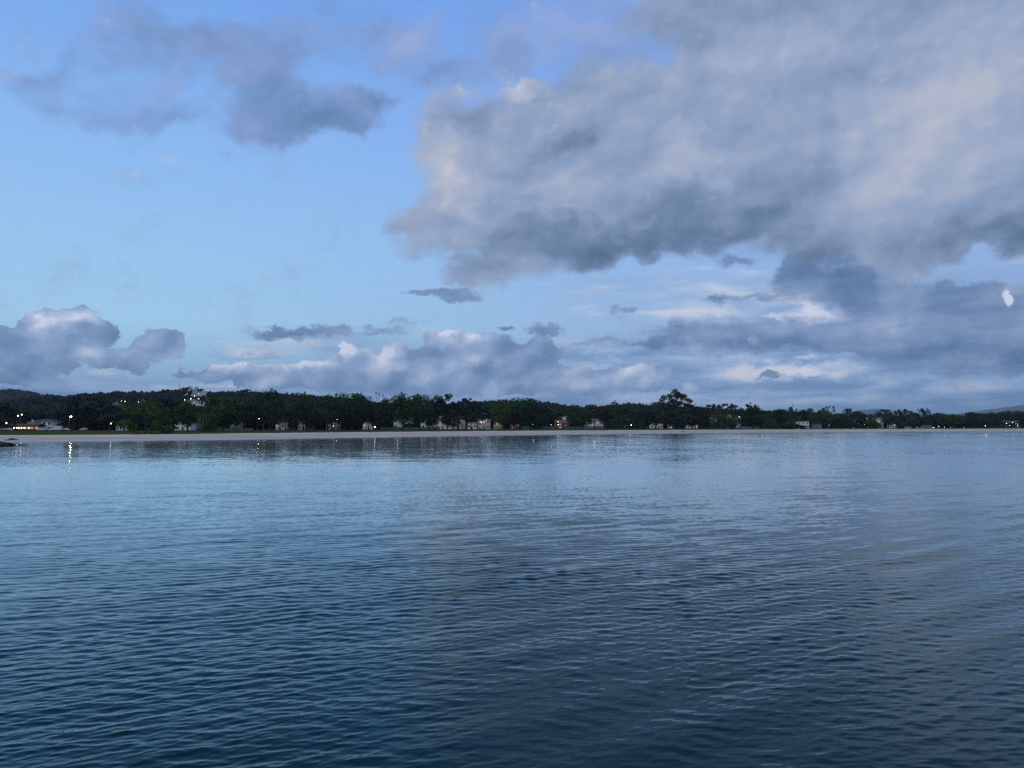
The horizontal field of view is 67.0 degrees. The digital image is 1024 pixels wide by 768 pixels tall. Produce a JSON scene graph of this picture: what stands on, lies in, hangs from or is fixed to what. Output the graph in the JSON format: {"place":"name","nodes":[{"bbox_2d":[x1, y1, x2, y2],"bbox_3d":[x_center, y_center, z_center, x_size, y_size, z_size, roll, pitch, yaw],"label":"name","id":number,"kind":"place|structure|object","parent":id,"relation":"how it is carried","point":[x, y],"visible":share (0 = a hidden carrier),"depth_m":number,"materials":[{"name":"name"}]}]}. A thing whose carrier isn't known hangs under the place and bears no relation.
{"place":"outdoors","nodes":[
{"label":"outdoors","id":0,"kind":"place"},
{"bbox_2d":[0,393,32,400],"bbox_3d":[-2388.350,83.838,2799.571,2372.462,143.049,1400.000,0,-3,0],"label":"hill","id":1,"kind":"structure","parent":0,"point":[9,397],"depth_m":2871.40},
{"bbox_2d":[0,389,58,398],"bbox_3d":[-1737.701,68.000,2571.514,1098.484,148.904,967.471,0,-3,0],"label":"hill woodland","id":2,"kind":"object","parent":1,"relation":"on","point":[23,393],"visible":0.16,"depth_m":2933.81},
{"bbox_2d":[18,396,974,427],"bbox_3d":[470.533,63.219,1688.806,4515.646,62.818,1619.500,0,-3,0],"label":"hill","id":3,"kind":"structure","parent":0,"point":[37,406],"depth_m":1285.04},
{"bbox_2d":[0,389,1023,426],"bbox_3d":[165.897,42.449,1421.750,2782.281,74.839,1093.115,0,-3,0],"label":"hill woodland","id":4,"kind":"object","parent":3,"relation":"on","point":[24,404],"visible":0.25,"depth_m":1365.91,"materials":[{"name":"plant"}]},
{"bbox_2d":[4,427,999,430],"bbox_3d":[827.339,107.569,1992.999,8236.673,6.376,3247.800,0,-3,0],"label":"ground","id":5,"kind":"structure","parent":0,"point":[610,428],"depth_m":776.73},
{"bbox_2d":[8,410,35,423],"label":"broadleaf tree","id":6,"kind":"object","parent":5,"relation":"on","point":[24,419],"visible":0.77,"depth_m":477.90,"materials":[{"name":"green plant"}]},
{"bbox_2d":[12,424,47,430],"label":"beach bar","id":7,"kind":"object","parent":5,"relation":"on","point":[32,427],"visible":0.84,"depth_m":408.69,"materials":[{"name":"red tile"}]},
{"bbox_2d":[29,419,62,430],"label":"house","id":8,"kind":"structure","parent":5,"relation":"on","point":[50,423],"depth_m":426.48,"materials":[{"name":"stone"}]},
{"bbox_2d":[46,409,65,420],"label":"broadleaf tree","id":9,"kind":"object","parent":5,"relation":"on","point":[58,415],"visible":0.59,"depth_m":483.08,"materials":[{"name":"green plant"}]},
{"bbox_2d":[55,396,91,430],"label":"broadleaf tree","id":10,"kind":"object","parent":5,"relation":"on","point":[68,412],"visible":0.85,"depth_m":417.49,"materials":[{"name":"green plant"}]},
{"bbox_2d":[76,420,116,429],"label":"hedge","id":11,"kind":"object","parent":5,"relation":"on","point":[100,425],"visible":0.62,"depth_m":445.45,"materials":[{"name":"green plant"}]},
{"bbox_2d":[82,396,113,419],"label":"pine tree","id":12,"kind":"object","parent":5,"relation":"on","point":[100,404],"visible":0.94,"depth_m":450.37,"materials":[{"name":"green plant"}]},
{"bbox_2d":[105,405,123,422],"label":"open crowned tree","id":13,"kind":"object","parent":5,"relation":"on","point":[112,418],"visible":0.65,"depth_m":469.00,"materials":[{"name":"green plant"}]},
{"bbox_2d":[114,412,134,425],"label":"broadleaf tree","id":14,"kind":"object","parent":5,"relation":"on","point":[122,416],"visible":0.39,"depth_m":462.81,"materials":[{"name":"green plant"}]},
{"bbox_2d":[132,422,158,430],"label":"hedge","id":15,"kind":"object","parent":5,"relation":"on","point":[141,426],"visible":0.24,"depth_m":429.56,"materials":[{"name":"green plant"}]},
{"bbox_2d":[175,420,196,430],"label":"house","id":16,"kind":"structure","parent":5,"relation":"on","point":[180,427],"depth_m":447.51,"materials":[{"name":"stone"}]},
{"bbox_2d":[243,421,274,429],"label":"hedge","id":17,"kind":"object","parent":5,"relation":"on","point":[261,427],"visible":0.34,"depth_m":488.38,"materials":[{"name":"green plant"}]},
{"bbox_2d":[253,387,288,429],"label":"broadleaf tree","id":18,"kind":"object","parent":5,"relation":"on","point":[269,396],"visible":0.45,"depth_m":485.70,"materials":[{"name":"green plant"}]},
{"bbox_2d":[275,420,288,429],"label":"house","id":19,"kind":"structure","parent":5,"relation":"on","point":[279,426],"depth_m":490.35,"materials":[{"name":"tile"}]},
{"bbox_2d":[0,412,952,427],"bbox_3d":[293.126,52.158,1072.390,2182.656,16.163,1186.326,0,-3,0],"label":"village woodland","id":20,"kind":"object","parent":5,"relation":"on","point":[138,419],"visible":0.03,"depth_m":530.00,"materials":[{"name":"plant"}]},
{"bbox_2d":[478,418,489,428],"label":"house","id":21,"kind":"structure","parent":5,"relation":"on","point":[485,423],"depth_m":635.99,"materials":[{"name":"tile"}]},
{"bbox_2d":[543,408,565,424],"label":"broadleaf tree","id":22,"kind":"object","parent":5,"relation":"on","point":[556,412],"visible":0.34,"depth_m":726.91,"materials":[{"name":"green plant"}]},
{"bbox_2d":[555,420,568,428],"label":"house","id":23,"kind":"structure","parent":5,"relation":"on","point":[561,424],"depth_m":676.12,"materials":[{"name":"tile"}]},
{"bbox_2d":[994,411,1013,424],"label":"broadleaf tree","id":24,"kind":"object","parent":5,"relation":"on","point":[1004,415],"visible":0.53,"depth_m":1072.19,"materials":[{"name":"green plant"}]},
{"bbox_2d":[0,428,1023,767],"bbox_3d":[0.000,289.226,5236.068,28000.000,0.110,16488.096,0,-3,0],"label":"water","id":25,"kind":"structure","parent":0,"point":[738,600],"depth_m":21.96,"materials":[{"name":"liquid"}]},
{"bbox_2d":[0,429,1023,442],"bbox_3d":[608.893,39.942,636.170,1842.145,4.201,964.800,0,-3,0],"label":"beach","id":26,"kind":"structure","parent":0,"point":[134,438],"depth_m":374.41,"materials":[{"name":"sand"}]},
{"bbox_2d":[0,428,1023,434],"bbox_3d":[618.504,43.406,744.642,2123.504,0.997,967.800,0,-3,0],"label":"lawn","id":27,"kind":"structure","parent":0,"point":[122,432],"depth_m":418.41,"materials":[{"name":"green plant"}]},
{"bbox_2d":[0,403,20,430],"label":"broadleaf tree","id":28,"kind":"object","parent":27,"relation":"on","point":[6,413],"visible":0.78,"depth_m":406.41,"materials":[{"name":"green plant"}]},
{"bbox_2d":[116,398,173,433],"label":"willow tree","id":29,"kind":"object","parent":27,"relation":"on","point":[154,412],"visible":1,"depth_m":323.20,"materials":[{"name":"green plant"}]},
{"bbox_2d":[152,397,185,424],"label":"broadleaf tree","id":30,"kind":"object","parent":27,"relation":"on","point":[169,404],"visible":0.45,"depth_m":390.48,"materials":[{"name":"green plant"}]},
{"bbox_2d":[170,400,209,431],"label":"broadleaf tree","id":31,"kind":"object","parent":27,"relation":"on","point":[189,411],"visible":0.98,"depth_m":375.32,"materials":[{"name":"green plant"}]},
{"bbox_2d":[195,412,220,431],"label":"willow tree","id":32,"kind":"object","parent":27,"relation":"on","point":[208,425],"visible":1,"depth_m":361.38,"materials":[{"name":"green plant"}]},
{"bbox_2d":[196,396,250,430],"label":"broadleaf tree","id":33,"kind":"object","parent":27,"relation":"on","point":[221,413],"visible":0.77,"depth_m":405.62,"materials":[{"name":"green plant"}]},
{"bbox_2d":[215,428,252,430],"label":"garden wall","id":34,"kind":"structure","parent":27,"relation":"on","point":[238,429],"depth_m":440.84,"materials":[{"name":"stone"}]},
{"bbox_2d":[239,401,267,430],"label":"broadleaf tree","id":35,"kind":"object","parent":27,"relation":"on","point":[253,407],"visible":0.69,"depth_m":418.94,"materials":[{"name":"green plant"}]},
{"bbox_2d":[257,399,282,430],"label":"broadleaf tree","id":36,"kind":"object","parent":27,"relation":"on","point":[273,417],"visible":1,"depth_m":414.27,"materials":[{"name":"green plant"}]},
{"bbox_2d":[279,406,295,430],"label":"open crowned tree","id":37,"kind":"object","parent":27,"relation":"on","point":[289,414],"visible":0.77,"depth_m":423.89,"materials":[{"name":"green plant"}]},
{"bbox_2d":[284,401,305,430],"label":"broadleaf tree","id":38,"kind":"object","parent":27,"relation":"on","point":[294,406],"visible":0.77,"depth_m":444.38,"materials":[{"name":"green plant"}]},
{"bbox_2d":[284,390,315,429],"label":"broadleaf tree","id":39,"kind":"object","parent":27,"relation":"on","point":[304,398],"visible":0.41,"depth_m":479.52,"materials":[{"name":"green plant"}]},
{"bbox_2d":[296,398,331,430],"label":"broadleaf tree","id":40,"kind":"object","parent":27,"relation":"on","point":[310,413],"visible":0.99,"depth_m":446.69,"materials":[{"name":"green plant"}]},
{"bbox_2d":[305,420,326,429],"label":"hedge","id":41,"kind":"object","parent":27,"relation":"on","point":[321,427],"visible":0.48,"depth_m":511.27,"materials":[{"name":"green plant"}]},
{"bbox_2d":[317,397,346,430],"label":"broadleaf tree","id":42,"kind":"object","parent":27,"relation":"on","point":[333,405],"visible":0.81,"depth_m":464.17,"materials":[{"name":"green plant"}]},
{"bbox_2d":[326,392,366,429],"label":"broadleaf tree","id":43,"kind":"object","parent":27,"relation":"on","point":[352,396],"visible":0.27,"depth_m":501.56,"materials":[{"name":"green plant"}]},
{"bbox_2d":[342,404,366,430],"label":"broadleaf tree","id":44,"kind":"object","parent":27,"relation":"on","point":[355,411],"visible":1,"depth_m":467.28,"materials":[{"name":"green plant"}]},
{"bbox_2d":[348,392,373,429],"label":"broadleaf tree","id":45,"kind":"object","parent":27,"relation":"on","point":[362,402],"visible":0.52,"depth_m":508.41,"materials":[{"name":"green plant"}]},
{"bbox_2d":[358,408,374,430],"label":"open crowned tree","id":46,"kind":"object","parent":27,"relation":"on","point":[368,410],"visible":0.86,"depth_m":474.01,"materials":[{"name":"green plant"}]},
{"bbox_2d":[364,402,382,429],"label":"broadleaf tree","id":47,"kind":"object","parent":27,"relation":"on","point":[375,404],"visible":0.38,"depth_m":506.85,"materials":[{"name":"green plant"}]},
{"bbox_2d":[371,406,394,429],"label":"broadleaf tree","id":48,"kind":"object","parent":27,"relation":"on","point":[383,411],"visible":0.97,"depth_m":486.33,"materials":[{"name":"green plant"}]},
{"bbox_2d":[376,397,398,429],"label":"broadleaf tree","id":49,"kind":"object","parent":27,"relation":"on","point":[383,403],"visible":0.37,"depth_m":535.06,"materials":[{"name":"green plant"}]},
{"bbox_2d":[385,391,421,429],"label":"broadleaf tree","id":50,"kind":"object","parent":27,"relation":"on","point":[402,401],"visible":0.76,"depth_m":516.25,"materials":[{"name":"green plant"}]},
{"bbox_2d":[398,406,418,429],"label":"open crowned tree","id":51,"kind":"object","parent":27,"relation":"on","point":[409,415],"visible":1,"depth_m":499.92,"materials":[{"name":"green plant"}]},
{"bbox_2d":[380,427,439,429],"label":"garden wall","id":52,"kind":"structure","parent":27,"relation":"on","point":[411,428],"depth_m":561.50,"materials":[{"name":"concrete"}]},
{"bbox_2d":[408,393,433,429],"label":"broadleaf tree","id":53,"kind":"object","parent":27,"relation":"on","point":[421,412],"visible":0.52,"depth_m":537.52,"materials":[{"name":"green plant"}]},
{"bbox_2d":[420,409,438,427],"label":"broadleaf tree","id":54,"kind":"object","parent":27,"relation":"on","point":[430,421],"visible":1,"depth_m":511.58,"materials":[{"name":"green plant"}]},
{"bbox_2d":[424,395,446,429],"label":"open crowned tree","id":55,"kind":"object","parent":27,"relation":"on","point":[441,398],"visible":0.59,"depth_m":549.58,"materials":[{"name":"green plant"}]},
{"bbox_2d":[431,393,454,429],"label":"open crowned tree","id":56,"kind":"object","parent":27,"relation":"on","point":[443,409],"visible":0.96,"depth_m":546.79,"materials":[{"name":"green plant"}]},
{"bbox_2d":[443,411,463,429],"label":"broadleaf tree","id":57,"kind":"object","parent":27,"relation":"on","point":[455,420],"visible":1,"depth_m":528.66,"materials":[{"name":"green plant"}]},
{"bbox_2d":[447,398,472,429],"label":"open crowned tree","id":58,"kind":"object","parent":27,"relation":"on","point":[455,406],"visible":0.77,"depth_m":554.54,"materials":[{"name":"green plant"}]},
{"bbox_2d":[460,398,482,429],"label":"open crowned tree","id":59,"kind":"object","parent":27,"relation":"on","point":[474,402],"visible":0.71,"depth_m":567.04,"materials":[{"name":"green plant"}]},
{"bbox_2d":[472,404,488,429],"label":"open crowned tree","id":60,"kind":"object","parent":27,"relation":"on","point":[483,409],"visible":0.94,"depth_m":564.76,"materials":[{"name":"green plant"}]},
{"bbox_2d":[489,400,515,429],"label":"broadleaf tree","id":61,"kind":"object","parent":27,"relation":"on","point":[499,409],"visible":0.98,"depth_m":588.89,"materials":[{"name":"green plant"}]},
{"bbox_2d":[503,405,524,429],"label":"broadleaf tree","id":62,"kind":"object","parent":27,"relation":"on","point":[514,414],"visible":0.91,"depth_m":588.15,"materials":[{"name":"green plant"}]},
{"bbox_2d":[507,397,537,428],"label":"broadleaf tree","id":63,"kind":"object","parent":27,"relation":"on","point":[520,402],"visible":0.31,"depth_m":617.59,"materials":[{"name":"green plant"}]},
{"bbox_2d":[524,403,554,429],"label":"broadleaf tree","id":64,"kind":"object","parent":27,"relation":"on","point":[535,418],"visible":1,"depth_m":605.95,"materials":[{"name":"green plant"}]},
{"bbox_2d":[562,404,586,428],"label":"broadleaf tree","id":65,"kind":"object","parent":27,"relation":"on","point":[576,413],"visible":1,"depth_m":629.38,"materials":[{"name":"green plant"}]},
{"bbox_2d":[575,411,593,428],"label":"broadleaf tree","id":66,"kind":"object","parent":27,"relation":"on","point":[583,424],"visible":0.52,"depth_m":650.76,"materials":[{"name":"green plant"}]},
{"bbox_2d":[585,404,603,428],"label":"pine tree","id":67,"kind":"object","parent":27,"relation":"on","point":[589,407],"visible":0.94,"depth_m":660.39,"materials":[{"name":"green plant"}]},
{"bbox_2d":[595,409,613,428],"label":"open crowned tree","id":68,"kind":"object","parent":27,"relation":"on","point":[606,413],"visible":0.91,"depth_m":666.18,"materials":[{"name":"green plant"}]},
{"bbox_2d":[602,400,626,428],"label":"conifer","id":69,"kind":"object","parent":27,"relation":"on","point":[613,423],"visible":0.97,"depth_m":662.68,"materials":[{"name":"green plant"}]},
{"bbox_2d":[613,407,629,428],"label":"broadleaf tree","id":70,"kind":"object","parent":27,"relation":"on","point":[623,411],"visible":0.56,"depth_m":690.23,"materials":[{"name":"green plant"}]},
{"bbox_2d":[606,421,648,428],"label":"hedge","id":71,"kind":"object","parent":27,"relation":"on","point":[627,426],"visible":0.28,"depth_m":716.69,"materials":[{"name":"green plant"}]},
{"bbox_2d":[628,404,645,428],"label":"conifer","id":72,"kind":"object","parent":27,"relation":"on","point":[641,424],"visible":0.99,"depth_m":679.41,"materials":[{"name":"green plant"}]},
{"bbox_2d":[634,408,656,428],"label":"broadleaf tree","id":73,"kind":"object","parent":27,"relation":"on","point":[643,413],"visible":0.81,"depth_m":696.14,"materials":[{"name":"green plant"}]},
{"bbox_2d":[638,401,669,428],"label":"broadleaf tree","id":74,"kind":"object","parent":27,"relation":"on","point":[656,421],"visible":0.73,"depth_m":703.19,"materials":[{"name":"green plant"}]},
{"bbox_2d":[659,389,693,428],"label":"eucalyptus tree","id":75,"kind":"object","parent":27,"relation":"on","point":[676,402],"visible":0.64,"depth_m":715.38,"materials":[{"name":"green plant"}]},
{"bbox_2d":[664,407,695,428],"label":"broadleaf tree","id":76,"kind":"object","parent":27,"relation":"on","point":[679,421],"visible":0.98,"depth_m":700.49,"materials":[{"name":"green plant"}]},
{"bbox_2d":[684,413,699,428],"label":"broadleaf tree","id":77,"kind":"object","parent":27,"relation":"on","point":[693,422],"visible":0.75,"depth_m":712.99,"materials":[{"name":"green plant"}]},
{"bbox_2d":[685,404,705,428],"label":"broadleaf tree","id":78,"kind":"object","parent":27,"relation":"on","point":[695,410],"visible":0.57,"depth_m":757.82,"materials":[{"name":"green plant"}]},
{"bbox_2d":[698,409,719,428],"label":"broadleaf tree","id":79,"kind":"object","parent":27,"relation":"on","point":[707,414],"visible":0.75,"depth_m":753.70,"materials":[{"name":"green plant"}]},
{"bbox_2d":[709,411,726,428],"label":"tree","id":80,"kind":"object","parent":27,"relation":"on","point":[721,417],"visible":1,"depth_m":735.04,"materials":[{"name":"green plant"}]},
{"bbox_2d":[718,415,736,427],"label":"shrub","id":81,"kind":"object","parent":27,"relation":"on","point":[729,423],"visible":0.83,"depth_m":737.59,"materials":[{"name":"green plant"}]},
{"bbox_2d":[730,407,753,428],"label":"broadleaf tree","id":82,"kind":"object","parent":27,"relation":"on","point":[741,421],"visible":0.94,"depth_m":796.34,"materials":[{"name":"green plant"}]},
{"bbox_2d":[740,407,767,428],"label":"broadleaf tree","id":83,"kind":"object","parent":27,"relation":"on","point":[757,415],"visible":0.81,"depth_m":794.27,"materials":[{"name":"green plant"}]},
{"bbox_2d":[759,410,778,425],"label":"broadleaf tree","id":84,"kind":"object","parent":27,"relation":"on","point":[773,417],"visible":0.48,"depth_m":811.44,"materials":[{"name":"green plant"}]},
{"bbox_2d":[762,418,778,428],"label":"shrub","id":85,"kind":"object","parent":27,"relation":"on","point":[770,423],"visible":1,"depth_m":772.70,"materials":[{"name":"green plant"}]},
{"bbox_2d":[777,409,791,423],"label":"broadleaf tree","id":86,"kind":"object","parent":27,"relation":"on","point":[785,417],"visible":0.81,"depth_m":826.51,"materials":[{"name":"green plant"}]},
{"bbox_2d":[787,404,801,420],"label":"conifer","id":87,"kind":"object","parent":27,"relation":"on","point":[799,418],"visible":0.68,"depth_m":831.53,"materials":[{"name":"green plant"}]},
{"bbox_2d":[803,408,818,428],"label":"broadleaf tree","id":88,"kind":"object","parent":27,"relation":"on","point":[812,418],"visible":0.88,"depth_m":846.42,"materials":[{"name":"green plant"}]},
{"bbox_2d":[818,411,841,425],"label":"broadleaf tree","id":89,"kind":"object","parent":27,"relation":"on","point":[827,416],"visible":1,"depth_m":846.40,"materials":[{"name":"green plant"}]},
{"bbox_2d":[832,413,855,428],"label":"broadleaf tree","id":90,"kind":"object","parent":27,"relation":"on","point":[841,422],"visible":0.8,"depth_m":850.75,"materials":[{"name":"green plant"}]},
{"bbox_2d":[839,408,861,427],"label":"broadleaf tree","id":91,"kind":"object","parent":27,"relation":"on","point":[856,414],"visible":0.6,"depth_m":877.39,"materials":[{"name":"green plant"}]},
{"bbox_2d":[867,420,882,428],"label":"shrub","id":92,"kind":"object","parent":27,"relation":"on","point":[873,423],"visible":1,"depth_m":864.53,"materials":[{"name":"green plant"}]},
{"bbox_2d":[881,410,896,427],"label":"broadleaf tree","id":93,"kind":"object","parent":27,"relation":"on","point":[888,418],"visible":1,"depth_m":894.93,"materials":[{"name":"green plant"}]},
{"bbox_2d":[890,409,904,427],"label":"conifer","id":94,"kind":"object","parent":27,"relation":"on","point":[898,425],"visible":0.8,"depth_m":919.08,"materials":[{"name":"green plant"}]},
{"bbox_2d":[901,415,919,426],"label":"shrub","id":95,"kind":"object","parent":27,"relation":"on","point":[912,420],"visible":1,"depth_m":898.33,"materials":[{"name":"green plant"}]},
{"bbox_2d":[914,408,929,426],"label":"conifer","id":96,"kind":"object","parent":27,"relation":"on","point":[921,419],"visible":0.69,"depth_m":937.36,"materials":[{"name":"green plant"}]},
{"bbox_2d":[922,408,935,427],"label":"conifer","id":97,"kind":"object","parent":27,"relation":"on","point":[927,417],"visible":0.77,"depth_m":943.51,"materials":[{"name":"green plant"}]},
{"bbox_2d":[934,413,952,427],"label":"broadleaf tree","id":98,"kind":"object","parent":27,"relation":"on","point":[944,420],"visible":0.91,"depth_m":957.33,"materials":[{"name":"green plant"}]},
{"bbox_2d":[946,414,965,427],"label":"broadleaf tree","id":99,"kind":"object","parent":27,"relation":"on","point":[953,418],"visible":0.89,"depth_m":966.75,"materials":[{"name":"green plant"}]},
{"bbox_2d":[971,413,993,427],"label":"broadleaf tree","id":100,"kind":"object","parent":27,"relation":"on","point":[984,419],"visible":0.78,"depth_m":1022.77,"materials":[{"name":"green plant"}]},
{"bbox_2d":[981,411,1006,427],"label":"broadleaf tree","id":101,"kind":"object","parent":27,"relation":"on","point":[995,417],"visible":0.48,"depth_m":1053.48,"materials":[{"name":"green plant"}]},
{"bbox_2d":[971,421,1023,427],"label":"hedge","id":102,"kind":"object","parent":27,"relation":"on","point":[1003,424],"visible":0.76,"depth_m":1048.44,"materials":[{"name":"green plant"}]},
{"bbox_2d":[1003,410,1023,422],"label":"broadleaf tree","id":103,"kind":"object","parent":27,"relation":"on","point":[1019,416],"visible":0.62,"depth_m":1076.62,"materials":[{"name":"green plant"}]},
{"bbox_2d":[0,0,1023,413],"label":"sky","id":104,"kind":"structure","parent":0,"point":[815,205],"materials":[{"name":"blue"}]},
{"bbox_2d":[842,405,1023,416],"bbox_3d":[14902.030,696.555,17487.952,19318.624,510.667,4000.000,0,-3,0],"label":"mountain","id":105,"kind":"structure","parent":0,"point":[1005,409],"depth_m":17708.50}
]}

